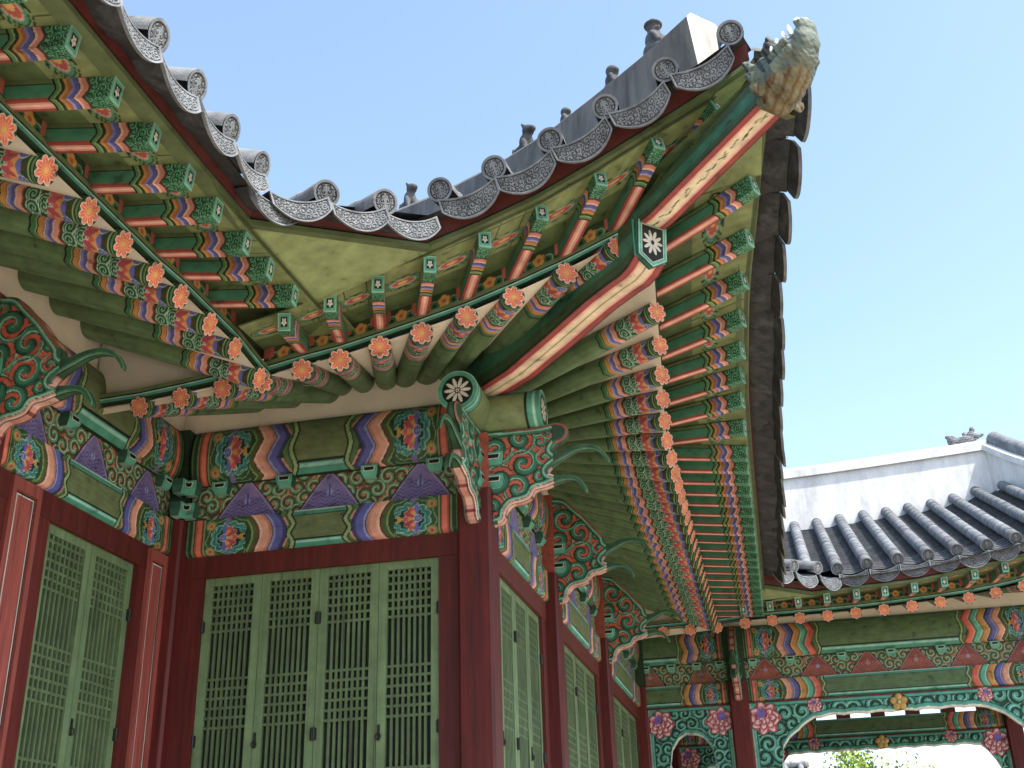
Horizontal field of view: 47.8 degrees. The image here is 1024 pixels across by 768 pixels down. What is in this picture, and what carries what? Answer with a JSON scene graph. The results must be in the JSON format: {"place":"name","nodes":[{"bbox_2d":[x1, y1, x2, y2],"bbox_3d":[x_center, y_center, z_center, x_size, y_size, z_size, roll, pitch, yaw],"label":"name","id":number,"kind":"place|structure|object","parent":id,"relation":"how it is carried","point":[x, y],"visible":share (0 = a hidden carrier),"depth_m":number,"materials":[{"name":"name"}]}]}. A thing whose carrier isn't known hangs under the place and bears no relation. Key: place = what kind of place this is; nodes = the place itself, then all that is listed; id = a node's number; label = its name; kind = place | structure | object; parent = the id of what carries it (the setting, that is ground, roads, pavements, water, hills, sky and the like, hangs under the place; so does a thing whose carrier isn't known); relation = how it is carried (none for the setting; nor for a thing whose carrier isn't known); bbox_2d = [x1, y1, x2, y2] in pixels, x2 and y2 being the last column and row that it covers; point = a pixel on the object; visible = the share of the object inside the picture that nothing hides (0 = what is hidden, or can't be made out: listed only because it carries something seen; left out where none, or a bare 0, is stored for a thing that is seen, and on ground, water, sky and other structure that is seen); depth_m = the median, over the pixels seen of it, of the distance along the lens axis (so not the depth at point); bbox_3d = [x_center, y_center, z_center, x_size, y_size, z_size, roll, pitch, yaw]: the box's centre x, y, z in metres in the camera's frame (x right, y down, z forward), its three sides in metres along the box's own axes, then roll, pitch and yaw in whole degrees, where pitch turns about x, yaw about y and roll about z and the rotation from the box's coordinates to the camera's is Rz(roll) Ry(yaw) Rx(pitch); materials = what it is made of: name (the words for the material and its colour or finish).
{"place":"outdoors","nodes":[
{"label":"outdoors","id":0,"kind":"place"},
{"bbox_2d":[0,0,811,767],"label":"palace hall","id":1,"kind":"structure","parent":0,"point":[482,468],"depth_m":9.06,"materials":[{"name":"wood"}]},
{"bbox_2d":[14,523,91,767],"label":"lattice door","id":2,"kind":"structure","parent":1,"relation":"in","point":[43,734],"depth_m":8.33,"materials":[{"name":"green wood"}]},
{"bbox_2d":[64,544,132,767],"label":"lattice door","id":3,"kind":"structure","parent":1,"relation":"in","point":[92,732],"depth_m":8.87,"materials":[{"name":"green wood"}]},
{"bbox_2d":[191,574,262,767],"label":"lattice door","id":4,"kind":"structure","parent":1,"relation":"in","point":[228,715],"depth_m":9.56,"materials":[{"name":"green wood"}]},
{"bbox_2d":[250,569,320,767],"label":"lattice door","id":5,"kind":"structure","parent":1,"relation":"in","point":[290,680],"depth_m":9.45,"materials":[{"name":"green wood"}]},
{"bbox_2d":[312,563,379,767],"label":"lattice door","id":6,"kind":"structure","parent":1,"relation":"in","point":[349,698],"depth_m":9.34,"materials":[{"name":"green wood"}]},
{"bbox_2d":[374,557,438,767],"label":"lattice door","id":7,"kind":"structure","parent":1,"relation":"in","point":[408,676],"depth_m":9.23,"materials":[{"name":"green wood"}]},
{"bbox_2d":[399,182,417,208],"bbox_3d":[-1.104,-1.950,12.234,0.166,0.347,0.366,13,-29,-29],"label":"ridge figurine","id":8,"kind":"object","parent":1,"relation":"on","point":[410,195],"visible":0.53,"depth_m":12.14,"materials":[{"name":"ceramic"}]},
{"bbox_2d":[500,578,519,767],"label":"lattice door","id":9,"kind":"structure","parent":1,"relation":"in","point":[508,635],"depth_m":10.05,"materials":[{"name":"green wood"}]},
{"bbox_2d":[513,592,531,767],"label":"lattice door","id":10,"kind":"structure","parent":1,"relation":"in","point":[520,613],"depth_m":10.54,"materials":[{"name":"green wood"}]},
{"bbox_2d":[512,124,535,153],"bbox_3d":[0.101,-2.121,10.194,0.160,0.334,0.352,13,-29,-29],"label":"ridge figurine","id":11,"kind":"object","parent":1,"relation":"on","point":[526,137],"visible":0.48,"depth_m":10.11,"materials":[{"name":"ceramic"}]},
{"bbox_2d":[526,605,546,767],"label":"lattice door","id":12,"kind":"structure","parent":1,"relation":"in","point":[538,758],"depth_m":11.03,"materials":[{"name":"green wood"}]},
{"bbox_2d":[560,107,570,121],"bbox_3d":[0.453,-2.197,9.609,0.129,0.247,0.171,13,-29,-29],"label":"ridge figurine","id":13,"kind":"object","parent":1,"relation":"on","point":[565,112],"visible":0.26,"depth_m":9.60,"materials":[{"name":"ceramic"}]},
{"bbox_2d":[564,645,578,767],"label":"lattice door","id":14,"kind":"structure","parent":1,"relation":"in","point":[571,691],"depth_m":12.79,"materials":[{"name":"green wood"}]},
{"bbox_2d":[574,655,589,767],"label":"lattice door","id":15,"kind":"structure","parent":1,"relation":"in","point":[583,747],"depth_m":13.37,"materials":[{"name":"green wood"}]},
{"bbox_2d":[584,666,598,767],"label":"lattice door","id":16,"kind":"structure","parent":1,"relation":"in","point":[592,709],"depth_m":14.00,"materials":[{"name":"green wood"}]},
{"bbox_2d":[604,65,618,86],"bbox_3d":[0.796,-2.383,9.083,0.154,0.297,0.205,13,-29,-29],"label":"ridge figurine","id":17,"kind":"object","parent":1,"relation":"on","point":[612,72],"visible":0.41,"depth_m":9.07,"materials":[{"name":"ceramic"}]},
{"bbox_2d":[613,696,623,767],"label":"lattice door","id":18,"kind":"structure","parent":1,"relation":"in","point":[619,732],"depth_m":16.03,"materials":[{"name":"green wood"}]},
{"bbox_2d":[620,703,631,767],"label":"lattice door","id":19,"kind":"structure","parent":1,"relation":"in","point":[623,712],"depth_m":16.66,"materials":[{"name":"green wood"}]},
{"bbox_2d":[628,712,638,767],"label":"lattice door","id":20,"kind":"structure","parent":1,"relation":"in","point":[634,746],"depth_m":17.41,"materials":[{"name":"green wood"}]},
{"bbox_2d":[643,18,664,54],"bbox_3d":[1.082,-2.583,8.664,0.177,0.405,0.241,13,-29,-29],"label":"ridge figurine","id":21,"kind":"object","parent":1,"relation":"on","point":[652,28],"visible":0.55,"depth_m":8.64,"materials":[{"name":"ceramic"}]},
{"bbox_2d":[741,17,820,119],"bbox_3d":[1.753,-1.986,7.267,0.435,0.522,0.459,15,-30,-32],"label":"dragon head ornament","id":22,"kind":"object","parent":1,"relation":"attached to","point":[780,75],"visible":1,"depth_m":7.16,"materials":[{"name":"ceramic"}]},
{"bbox_2d":[123,0,1023,767],"label":"sky","id":23,"kind":"structure","parent":0,"point":[903,289],"materials":[{"name":"blue"}]},
{"bbox_2d":[783,756,808,767],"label":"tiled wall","id":24,"kind":"structure","parent":0,"point":[797,762],"depth_m":31.51,"materials":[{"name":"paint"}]},
{"bbox_2d":[822,750,935,767],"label":"broadleaf tree","id":25,"kind":"object","parent":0,"point":[861,762],"visible":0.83,"depth_m":36.11,"materials":[{"name":"green plant"}]},
{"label":"stone terrace","id":26,"kind":"structure","parent":0,"visible":0},
{"bbox_2d":[635,431,1023,767],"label":"palace gallery","id":27,"kind":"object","parent":26,"relation":"on","point":[902,589],"visible":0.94,"depth_m":17.85,"materials":[{"name":"wood"}]},
{"bbox_2d":[945,427,983,444],"bbox_3d":[8.317,0.998,21.195,0.669,0.374,0.173,-13,-26,8],"label":"ridge beast","id":28,"kind":"object","parent":27,"relation":"on","point":[971,435],"visible":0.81,"depth_m":21.15,"materials":[{"name":"ceramic"}]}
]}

